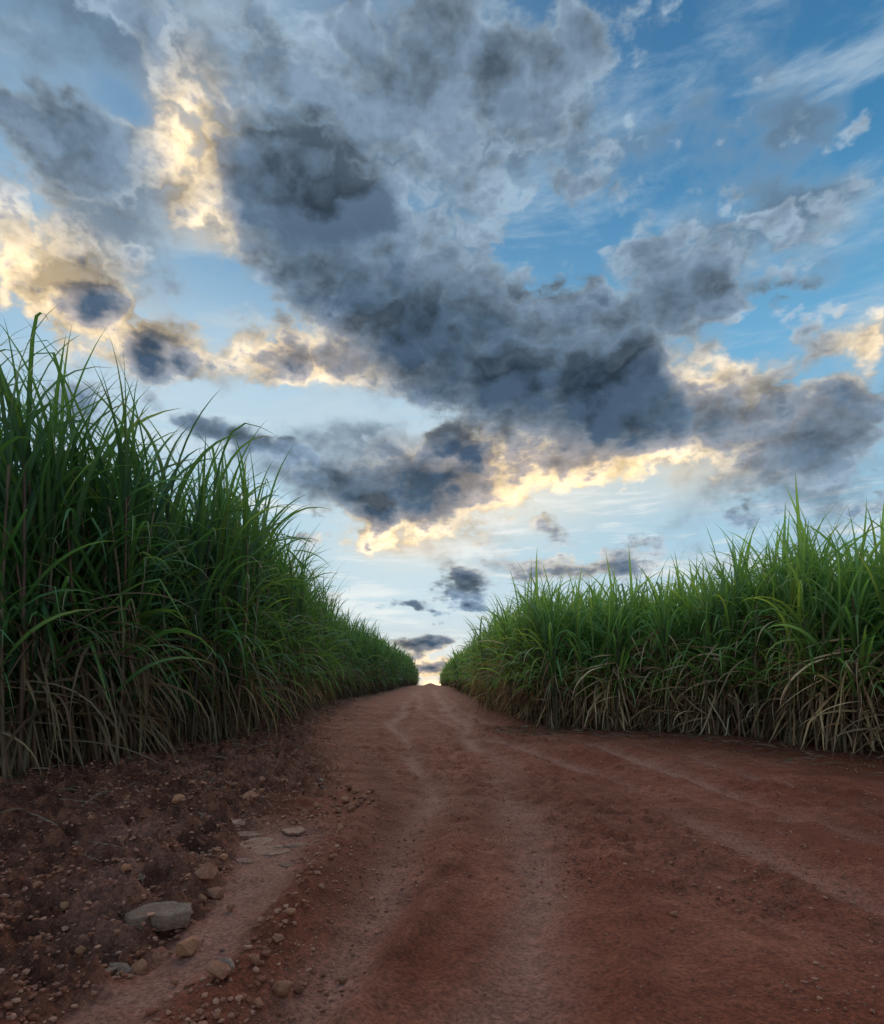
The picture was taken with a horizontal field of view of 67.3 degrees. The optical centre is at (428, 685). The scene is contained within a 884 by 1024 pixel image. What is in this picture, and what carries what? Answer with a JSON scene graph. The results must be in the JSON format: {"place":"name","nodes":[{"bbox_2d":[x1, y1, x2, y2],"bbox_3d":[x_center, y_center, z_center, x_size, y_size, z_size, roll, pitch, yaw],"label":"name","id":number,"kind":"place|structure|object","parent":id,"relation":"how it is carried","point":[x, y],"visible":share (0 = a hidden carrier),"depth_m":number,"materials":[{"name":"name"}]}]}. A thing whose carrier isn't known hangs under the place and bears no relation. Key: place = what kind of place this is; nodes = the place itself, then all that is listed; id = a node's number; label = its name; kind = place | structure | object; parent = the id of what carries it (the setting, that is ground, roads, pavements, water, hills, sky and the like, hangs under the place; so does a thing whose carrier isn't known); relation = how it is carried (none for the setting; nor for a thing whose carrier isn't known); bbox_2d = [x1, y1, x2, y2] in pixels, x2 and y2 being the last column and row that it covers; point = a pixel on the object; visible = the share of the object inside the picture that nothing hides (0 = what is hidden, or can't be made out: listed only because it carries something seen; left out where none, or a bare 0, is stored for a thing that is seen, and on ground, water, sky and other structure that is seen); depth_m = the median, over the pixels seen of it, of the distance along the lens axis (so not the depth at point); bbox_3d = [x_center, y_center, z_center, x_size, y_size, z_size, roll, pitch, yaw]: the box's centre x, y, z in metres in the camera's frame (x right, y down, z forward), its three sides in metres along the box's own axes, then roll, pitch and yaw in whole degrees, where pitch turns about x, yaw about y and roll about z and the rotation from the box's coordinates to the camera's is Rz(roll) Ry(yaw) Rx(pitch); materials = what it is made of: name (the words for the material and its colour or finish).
{"place":"outdoors","nodes":[
{"label":"outdoors","id":0,"kind":"place"},
{"bbox_2d":[0,685,883,1023],"bbox_3d":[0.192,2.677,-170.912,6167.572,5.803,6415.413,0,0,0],"label":"ground","id":1,"kind":"structure","parent":0,"point":[136,997],"depth_m":2.87,"materials":[{"name":"red soil"}]},
{"bbox_2d":[0,312,131,769],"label":"sugarcane plant","id":2,"kind":"object","parent":1,"relation":"on","point":[54,490],"visible":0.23,"depth_m":5.15,"materials":[{"name":"plant"}]},
{"bbox_2d":[1,327,140,737],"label":"sugarcane plant","id":3,"kind":"object","parent":1,"relation":"on","point":[71,487],"visible":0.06,"depth_m":5.84,"materials":[{"name":"plant"}]},
{"bbox_2d":[0,308,163,785],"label":"sugarcane plant","id":4,"kind":"object","parent":1,"relation":"on","point":[22,526],"visible":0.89,"depth_m":4.78,"materials":[{"name":"plant"}]},
{"bbox_2d":[0,328,172,777],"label":"sugarcane plant","id":5,"kind":"object","parent":1,"relation":"on","point":[9,700],"visible":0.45,"depth_m":5.07,"materials":[{"name":"plant"}]},
{"bbox_2d":[4,358,198,769],"bbox_3d":[-3.068,-0.880,5.690,2.268,3.285,2.022,0,0,-23],"label":"sugarcane plant","id":6,"kind":"object","parent":1,"relation":"on","point":[58,701],"visible":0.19,"depth_m":5.67,"materials":[{"name":"plant"}]},
{"bbox_2d":[0,317,219,769],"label":"sugarcane plant","id":7,"kind":"object","parent":1,"relation":"on","point":[98,682],"visible":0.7,"depth_m":5.48,"materials":[{"name":"plant"}]},
{"bbox_2d":[5,340,214,760],"bbox_3d":[-2.973,-1.089,5.706,2.231,3.589,2.069,0,0,-19],"label":"sugarcane plant","id":8,"kind":"object","parent":1,"relation":"on","point":[150,520],"visible":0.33,"depth_m":5.76,"materials":[{"name":"plant"}]},
{"bbox_2d":[41,335,202,767],"bbox_3d":[-2.973,-0.974,5.938,1.921,3.433,2.244,0,0,-16],"label":"sugarcane plant","id":9,"kind":"object","parent":1,"relation":"on","point":[122,473],"visible":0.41,"depth_m":5.80,"materials":[{"name":"plant"}]},
{"bbox_2d":[42,402,213,758],"bbox_3d":[-2.851,-0.831,6.486,2.084,3.202,1.971,0,0,26],"label":"sugarcane plant","id":10,"kind":"object","parent":1,"relation":"on","point":[159,630],"visible":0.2,"depth_m":6.34,"materials":[{"name":"plant"}]},
{"bbox_2d":[48,327,228,771],"bbox_3d":[-2.987,-0.999,6.150,2.083,3.541,2.412,0,0,-5],"label":"sugarcane plant","id":11,"kind":"object","parent":1,"relation":"on","point":[131,745],"visible":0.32,"depth_m":6.07,"materials":[{"name":"plant"}]},
{"bbox_2d":[130,958,147,974],"bbox_3d":[-0.828,0.811,1.898,0.048,0.042,0.059,28,31,-3],"label":"stone","id":12,"kind":"object","parent":1,"relation":"on","point":[138,967],"visible":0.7,"depth_m":1.89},
{"bbox_2d":[75,459,238,741],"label":"sugarcane plant","id":13,"kind":"object","parent":1,"relation":"on","point":[178,547],"visible":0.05,"depth_m":7.33,"materials":[{"name":"plant"}]},
{"bbox_2d":[78,471,237,748],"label":"sugarcane plant","id":14,"kind":"object","parent":1,"relation":"on","point":[160,584],"visible":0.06,"depth_m":6.99,"materials":[{"name":"plant"}]},
{"bbox_2d":[125,901,191,930],"bbox_3d":[-0.882,0.759,2.182,0.218,0.061,0.142,0,1,-5],"label":"stone","id":15,"kind":"object","parent":1,"relation":"on","point":[169,915],"visible":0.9,"depth_m":2.14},
{"bbox_2d":[97,460,239,743],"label":"sugarcane plant","id":16,"kind":"object","parent":1,"relation":"on","point":[175,597],"visible":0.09,"depth_m":7.24,"materials":[{"name":"plant"}]},
{"bbox_2d":[71,374,281,751],"bbox_3d":[-2.693,-1.162,6.729,2.275,3.736,2.356,0,0,37],"label":"sugarcane plant","id":17,"kind":"object","parent":1,"relation":"on","point":[202,547],"visible":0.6,"depth_m":6.83,"materials":[{"name":"plant"}]},
{"bbox_2d":[176,935,199,955],"bbox_3d":[-0.722,0.788,1.997,0.065,0.058,0.063,0,0,35],"label":"stone","id":18,"kind":"object","parent":1,"relation":"on","point":[189,946],"visible":1,"depth_m":1.98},
{"bbox_2d":[194,862,217,879],"bbox_3d":[-0.835,0.698,2.487,0.068,0.064,0.073,0,0,3],"label":"stone","id":19,"kind":"object","parent":1,"relation":"on","point":[207,870],"visible":1,"depth_m":2.48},
{"bbox_2d":[131,435,287,738],"bbox_3d":[-2.892,-1.129,8.223,2.502,3.741,1.834,2,-1,-42],"label":"sugarcane plant","id":20,"kind":"object","parent":1,"relation":"on","point":[206,585],"visible":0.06,"depth_m":8.15,"materials":[{"name":"plant"}]},
{"bbox_2d":[0,324,420,767],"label":"sugarcane field","id":21,"kind":"structure","parent":1,"relation":"on","point":[381,664],"depth_m":28.39,"materials":[{"name":"plant"}]},
{"bbox_2d":[205,887,223,899],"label":"stone","id":22,"kind":"object","parent":1,"relation":"on","point":[217,893],"visible":0.98,"depth_m":2.40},
{"bbox_2d":[204,960,230,979],"bbox_3d":[-0.560,0.755,1.752,0.065,0.045,0.082,16,-10,-35],"label":"stone","id":23,"kind":"object","parent":1,"relation":"on","point":[221,970],"visible":1,"depth_m":1.74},
{"bbox_2d":[145,432,292,743],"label":"sugarcane plant","id":24,"kind":"object","parent":1,"relation":"on","point":[194,536],"visible":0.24,"depth_m":7.07,"materials":[{"name":"plant"}]},
{"bbox_2d":[170,498,281,735],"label":"sugarcane plant","id":25,"kind":"object","parent":1,"relation":"on","point":[233,648],"visible":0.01,"depth_m":8.65,"materials":[{"name":"plant"}]},
{"bbox_2d":[153,422,299,743],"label":"sugarcane plant","id":26,"kind":"object","parent":1,"relation":"on","point":[222,590],"visible":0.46,"depth_m":7.56,"materials":[{"name":"plant"}]},
{"bbox_2d":[139,433,315,740],"bbox_3d":[-2.422,-1.044,7.831,2.249,3.670,2.180,0,0,-34],"label":"sugarcane plant","id":27,"kind":"object","parent":1,"relation":"on","point":[247,654],"visible":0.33,"depth_m":7.96,"materials":[{"name":"plant"}]},
{"bbox_2d":[178,473,289,735],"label":"sugarcane plant","id":28,"kind":"object","parent":1,"relation":"on","point":[269,611],"visible":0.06,"depth_m":9.22,"materials":[{"name":"plant"}]},
{"bbox_2d":[174,461,297,734],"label":"sugarcane plant","id":29,"kind":"object","parent":1,"relation":"on","point":[254,569],"visible":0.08,"depth_m":8.84,"materials":[{"name":"plant"}]},
{"bbox_2d":[183,445,300,735],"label":"sugarcane plant","id":30,"kind":"object","parent":1,"relation":"on","point":[241,512],"visible":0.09,"depth_m":8.64,"materials":[{"name":"plant"}]},
{"bbox_2d":[171,427,316,742],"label":"sugarcane plant","id":31,"kind":"object","parent":1,"relation":"on","point":[245,579],"visible":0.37,"depth_m":7.86,"materials":[{"name":"plant"}]},
{"bbox_2d":[181,458,318,730],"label":"sugarcane plant","id":32,"kind":"object","parent":1,"relation":"on","point":[255,725],"visible":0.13,"depth_m":9.30,"materials":[{"name":"plant"}]},
{"bbox_2d":[178,446,323,718],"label":"sugarcane plant","id":33,"kind":"object","parent":1,"relation":"on","point":[236,486],"visible":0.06,"depth_m":9.54,"materials":[{"name":"plant"}]},
{"bbox_2d":[240,837,273,848],"bbox_3d":[-0.845,0.779,3.261,0.134,0.023,0.232,1,1,15],"label":"stone","id":34,"kind":"object","parent":1,"relation":"on","point":[260,841],"visible":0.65,"depth_m":3.27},
{"bbox_2d":[187,466,328,729],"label":"sugarcane plant","id":35,"kind":"object","parent":1,"relation":"on","point":[288,602],"visible":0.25,"depth_m":9.95,"materials":[{"name":"plant"}]},
{"bbox_2d":[193,448,329,723],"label":"sugarcane plant","id":36,"kind":"object","parent":1,"relation":"on","point":[265,549],"visible":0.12,"depth_m":10.32,"materials":[{"name":"plant"}]},
{"bbox_2d":[251,845,290,856],"bbox_3d":[-0.743,0.770,3.066,0.190,0.024,0.180,0,0,-24],"label":"stone","id":37,"kind":"object","parent":1,"relation":"on","point":[267,850],"visible":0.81,"depth_m":3.06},
{"bbox_2d":[244,497,301,720],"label":"sugarcane plant","id":38,"kind":"object","parent":1,"relation":"on","point":[279,617],"visible":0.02,"depth_m":10.89,"materials":[{"name":"plant"}]},
{"bbox_2d":[250,496,315,720],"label":"sugarcane plant","id":39,"kind":"object","parent":1,"relation":"on","point":[273,648],"visible":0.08,"depth_m":10.81,"materials":[{"name":"plant"}]},
{"bbox_2d":[258,522,332,718],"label":"sugarcane plant","id":40,"kind":"object","parent":1,"relation":"on","point":[293,599],"visible":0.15,"depth_m":11.61,"materials":[{"name":"plant"}]},
{"bbox_2d":[269,523,326,714],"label":"sugarcane plant","id":41,"kind":"object","parent":1,"relation":"on","point":[281,593],"visible":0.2,"depth_m":11.62,"materials":[{"name":"plant"}]},
{"bbox_2d":[261,518,347,712],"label":"sugarcane plant","id":42,"kind":"object","parent":1,"relation":"on","point":[311,674],"visible":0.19,"depth_m":13.05,"materials":[{"name":"plant"}]},
{"bbox_2d":[272,541,336,715],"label":"sugarcane plant","id":43,"kind":"object","parent":1,"relation":"on","point":[309,608],"visible":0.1,"depth_m":12.87,"materials":[{"name":"plant"}]},
{"bbox_2d":[264,545,346,717],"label":"sugarcane plant","id":44,"kind":"object","parent":1,"relation":"on","point":[300,617],"visible":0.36,"depth_m":11.84,"materials":[{"name":"plant"}]},
{"bbox_2d":[290,550,350,709],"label":"sugarcane plant","id":45,"kind":"object","parent":1,"relation":"on","point":[322,643],"visible":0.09,"depth_m":15.29,"materials":[{"name":"plant"}]},
{"bbox_2d":[307,574,355,705],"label":"sugarcane plant","id":46,"kind":"object","parent":1,"relation":"on","point":[324,592],"visible":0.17,"depth_m":18.20,"materials":[{"name":"plant"}]},
{"bbox_2d":[310,579,354,707],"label":"sugarcane plant","id":47,"kind":"object","parent":1,"relation":"on","point":[320,701],"visible":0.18,"depth_m":16.99,"materials":[{"name":"plant"}]},
{"bbox_2d":[321,593,356,700],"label":"sugarcane plant","id":48,"kind":"object","parent":1,"relation":"on","point":[335,649],"visible":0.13,"depth_m":19.56,"materials":[{"name":"plant"}]},
{"bbox_2d":[0,700,883,812],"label":"leaf litter","id":49,"kind":"object","parent":1,"relation":"on","point":[510,727],"visible":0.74,"depth_m":7.74,"materials":[{"name":"plant"}]},
{"bbox_2d":[456,623,491,704],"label":"sugarcane plant","id":50,"kind":"object","parent":1,"relation":"on","point":[474,662],"visible":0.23,"depth_m":19.89,"materials":[{"name":"plant"}]},
{"bbox_2d":[458,594,505,710],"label":"sugarcane plant","id":51,"kind":"object","parent":1,"relation":"on","point":[479,649],"visible":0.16,"depth_m":17.09,"materials":[{"name":"plant"}]},
{"bbox_2d":[463,604,505,710],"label":"sugarcane plant","id":52,"kind":"object","parent":1,"relation":"on","point":[487,689],"visible":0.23,"depth_m":16.81,"materials":[{"name":"plant"}]},
{"bbox_2d":[472,594,513,711],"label":"sugarcane plant","id":53,"kind":"object","parent":1,"relation":"on","point":[492,661],"visible":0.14,"depth_m":15.59,"materials":[{"name":"plant"}]},
{"bbox_2d":[461,584,548,717],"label":"sugarcane plant","id":54,"kind":"object","parent":1,"relation":"on","point":[509,632],"visible":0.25,"depth_m":13.40,"materials":[{"name":"plant"}]},
{"bbox_2d":[473,563,540,717],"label":"sugarcane plant","id":55,"kind":"object","parent":1,"relation":"on","point":[507,649],"visible":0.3,"depth_m":12.81,"materials":[{"name":"plant"}]},
{"bbox_2d":[497,569,554,723],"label":"sugarcane plant","id":56,"kind":"object","parent":1,"relation":"on","point":[526,644],"visible":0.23,"depth_m":11.69,"materials":[{"name":"plant"}]},
{"bbox_2d":[487,568,575,723],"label":"sugarcane plant","id":57,"kind":"object","parent":1,"relation":"on","point":[523,666],"visible":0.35,"depth_m":11.78,"materials":[{"name":"plant"}]},
{"bbox_2d":[501,572,577,719],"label":"sugarcane plant","id":58,"kind":"object","parent":1,"relation":"on","point":[554,591],"visible":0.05,"depth_m":12.25,"materials":[{"name":"plant"}]},
{"bbox_2d":[499,575,585,729],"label":"sugarcane plant","id":59,"kind":"object","parent":1,"relation":"on","point":[553,666],"visible":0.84,"depth_m":10.46,"materials":[{"name":"plant"}]},
{"bbox_2d":[499,571,586,725],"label":"sugarcane plant","id":60,"kind":"object","parent":1,"relation":"on","point":[538,686],"visible":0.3,"depth_m":11.21,"materials":[{"name":"plant"}]},
{"bbox_2d":[505,545,603,727],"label":"sugarcane plant","id":61,"kind":"object","parent":1,"relation":"on","point":[562,653],"visible":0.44,"depth_m":10.71,"materials":[{"name":"plant"}]},
{"bbox_2d":[516,561,603,724],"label":"sugarcane plant","id":62,"kind":"object","parent":1,"relation":"on","point":[566,620],"visible":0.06,"depth_m":11.54,"materials":[{"name":"plant"}]},
{"bbox_2d":[531,577,637,728],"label":"sugarcane plant","id":63,"kind":"object","parent":1,"relation":"on","point":[572,628],"visible":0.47,"depth_m":10.57,"materials":[{"name":"plant"}]},
{"bbox_2d":[537,567,636,727],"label":"sugarcane plant","id":64,"kind":"object","parent":1,"relation":"on","point":[594,600],"visible":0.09,"depth_m":10.86,"materials":[{"name":"plant"}]},
{"bbox_2d":[560,572,651,729],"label":"sugarcane plant","id":65,"kind":"object","parent":1,"relation":"on","point":[579,653],"visible":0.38,"depth_m":10.26,"materials":[{"name":"plant"}]},
{"bbox_2d":[556,573,658,731],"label":"sugarcane plant","id":66,"kind":"object","parent":1,"relation":"on","point":[617,665],"visible":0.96,"depth_m":9.91,"materials":[{"name":"plant"}]},
{"bbox_2d":[563,564,661,728],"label":"sugarcane plant","id":67,"kind":"object","parent":1,"relation":"on","point":[626,635],"visible":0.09,"depth_m":10.49,"materials":[{"name":"plant"}]},
{"bbox_2d":[582,553,682,730],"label":"sugarcane plant","id":68,"kind":"object","parent":1,"relation":"on","point":[637,635],"visible":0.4,"depth_m":10.10,"materials":[{"name":"plant"}]},
{"bbox_2d":[589,574,689,726],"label":"sugarcane plant","id":69,"kind":"object","parent":1,"relation":"on","point":[616,606],"visible":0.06,"depth_m":10.74,"materials":[{"name":"plant"}]},
{"bbox_2d":[599,566,699,732],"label":"sugarcane plant","id":70,"kind":"object","parent":1,"relation":"on","point":[656,706],"visible":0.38,"depth_m":9.83,"materials":[{"name":"plant"}]},
{"bbox_2d":[618,562,695,724],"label":"sugarcane plant","id":71,"kind":"object","parent":1,"relation":"on","point":[653,592],"visible":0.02,"depth_m":10.71,"materials":[{"name":"plant"}]},
{"bbox_2d":[620,572,698,728],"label":"sugarcane plant","id":72,"kind":"object","parent":1,"relation":"on","point":[667,607],"visible":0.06,"depth_m":10.28,"materials":[{"name":"plant"}]},
{"bbox_2d":[438,534,883,745],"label":"sugarcane field","id":73,"kind":"structure","parent":1,"relation":"on","point":[451,674],"depth_m":30.77,"materials":[{"name":"plant"}]},
{"bbox_2d":[620,548,727,732],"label":"sugarcane plant","id":74,"kind":"object","parent":1,"relation":"on","point":[663,618],"visible":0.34,"depth_m":9.58,"materials":[{"name":"plant"}]},
{"bbox_2d":[640,557,710,726],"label":"sugarcane plant","id":75,"kind":"object","parent":1,"relation":"on","point":[693,580],"depth_m":10.66,"materials":[{"name":"plant"}]},
{"bbox_2d":[622,566,743,733],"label":"sugarcane plant","id":76,"kind":"object","parent":1,"relation":"on","point":[685,727],"visible":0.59,"depth_m":9.46,"materials":[{"name":"plant"}]},
{"bbox_2d":[645,551,750,727],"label":"sugarcane plant","id":77,"kind":"object","parent":1,"relation":"on","point":[678,579],"visible":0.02,"depth_m":10.50,"materials":[{"name":"plant"}]},
{"bbox_2d":[648,554,750,733],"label":"sugarcane plant","id":78,"kind":"object","parent":1,"relation":"on","point":[698,705],"visible":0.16,"depth_m":9.46,"materials":[{"name":"plant"}]},
{"bbox_2d":[642,543,771,737],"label":"sugarcane plant","id":79,"kind":"object","parent":1,"relation":"on","point":[707,645],"visible":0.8,"depth_m":8.94,"materials":[{"name":"plant"}]},
{"bbox_2d":[676,525,780,736],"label":"sugarcane plant","id":80,"kind":"object","parent":1,"relation":"on","point":[725,690],"visible":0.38,"depth_m":8.88,"materials":[{"name":"plant"}]},
{"bbox_2d":[692,525,778,735],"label":"sugarcane plant","id":81,"kind":"object","parent":1,"relation":"on","point":[741,549],"visible":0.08,"depth_m":9.36,"materials":[{"name":"plant"}]},
{"bbox_2d":[688,505,788,733],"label":"sugarcane plant","id":82,"kind":"object","parent":1,"relation":"on","point":[750,595],"visible":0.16,"depth_m":9.00,"materials":[{"name":"plant"}]},
{"bbox_2d":[709,531,779,732],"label":"sugarcane plant","id":83,"kind":"object","parent":1,"relation":"on","point":[754,565],"visible":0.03,"depth_m":9.58,"materials":[{"name":"plant"}]},
{"bbox_2d":[700,521,826,738],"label":"sugarcane plant","id":84,"kind":"object","parent":1,"relation":"on","point":[770,643],"visible":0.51,"depth_m":8.28,"materials":[{"name":"plant"}]},
{"bbox_2d":[711,531,829,741],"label":"sugarcane plant","id":85,"kind":"object","parent":1,"relation":"on","point":[782,723],"visible":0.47,"depth_m":8.30,"materials":[{"name":"plant"}]},
{"bbox_2d":[718,513,852,747],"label":"sugarcane plant","id":86,"kind":"object","parent":1,"relation":"on","point":[795,649],"visible":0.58,"depth_m":7.65,"materials":[{"name":"plant"}]},
{"bbox_2d":[728,483,874,736],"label":"sugarcane plant","id":87,"kind":"object","parent":1,"relation":"on","point":[776,552],"visible":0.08,"depth_m":8.51,"materials":[{"name":"plant"}]},
{"bbox_2d":[736,502,867,737],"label":"sugarcane plant","id":88,"kind":"object","parent":1,"relation":"on","point":[787,539],"visible":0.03,"depth_m":8.77,"materials":[{"name":"plant"}]},
{"bbox_2d":[743,497,879,740],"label":"sugarcane plant","id":89,"kind":"object","parent":1,"relation":"on","point":[816,563],"visible":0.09,"depth_m":8.13,"materials":[{"name":"plant"}]},
{"bbox_2d":[742,472,883,754],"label":"sugarcane plant","id":90,"kind":"object","parent":1,"relation":"on","point":[805,629],"visible":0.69,"depth_m":7.20,"materials":[{"name":"plant"}]},
{"bbox_2d":[746,523,883,754],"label":"sugarcane plant","id":91,"kind":"object","parent":1,"relation":"on","point":[866,646],"visible":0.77,"depth_m":6.96,"materials":[{"name":"plant"}]},
{"bbox_2d":[748,524,883,747],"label":"sugarcane plant","id":92,"kind":"object","parent":1,"relation":"on","point":[793,594],"visible":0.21,"depth_m":7.62,"materials":[{"name":"plant"}]},
{"bbox_2d":[774,508,882,744],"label":"sugarcane plant","id":93,"kind":"object","parent":1,"relation":"on","point":[819,637],"visible":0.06,"depth_m":7.83,"materials":[{"name":"plant"}]},
{"bbox_2d":[801,515,883,763],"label":"sugarcane plant","id":94,"kind":"object","parent":1,"relation":"on","point":[880,600],"visible":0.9,"depth_m":6.58,"materials":[{"name":"plant"}]},
{"bbox_2d":[815,545,883,746],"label":"sugarcane plant","id":95,"kind":"object","parent":1,"relation":"on","point":[875,621],"visible":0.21,"depth_m":7.35,"materials":[{"name":"plant"}]},
{"bbox_2d":[863,504,883,735],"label":"sugarcane plant","id":96,"kind":"object","parent":1,"relation":"on","point":[882,590],"visible":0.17,"depth_m":7.22,"materials":[{"name":"plant"}]},
{"bbox_2d":[0,0,883,685],"label":"sky","id":97,"kind":"structure","parent":0,"point":[578,281],"materials":[{"name":"blue"}]},
{"bbox_2d":[142,683,883,1023],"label":"dirt road","id":98,"kind":"structure","parent":0,"point":[604,949],"depth_m":2.58,"materials":[{"name":"red soil"}]},
{"bbox_2d":[272,980,292,996],"bbox_3d":[-0.392,0.811,1.778,0.054,0.049,0.046,0,0,41],"label":"stone","id":99,"kind":"object","parent":98,"relation":"on","point":[281,988],"visible":0.98,"depth_m":1.76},
{"bbox_2d":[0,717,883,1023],"bbox_3d":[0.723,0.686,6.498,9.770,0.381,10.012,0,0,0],"label":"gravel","id":100,"kind":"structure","parent":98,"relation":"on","point":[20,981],"depth_m":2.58,"materials":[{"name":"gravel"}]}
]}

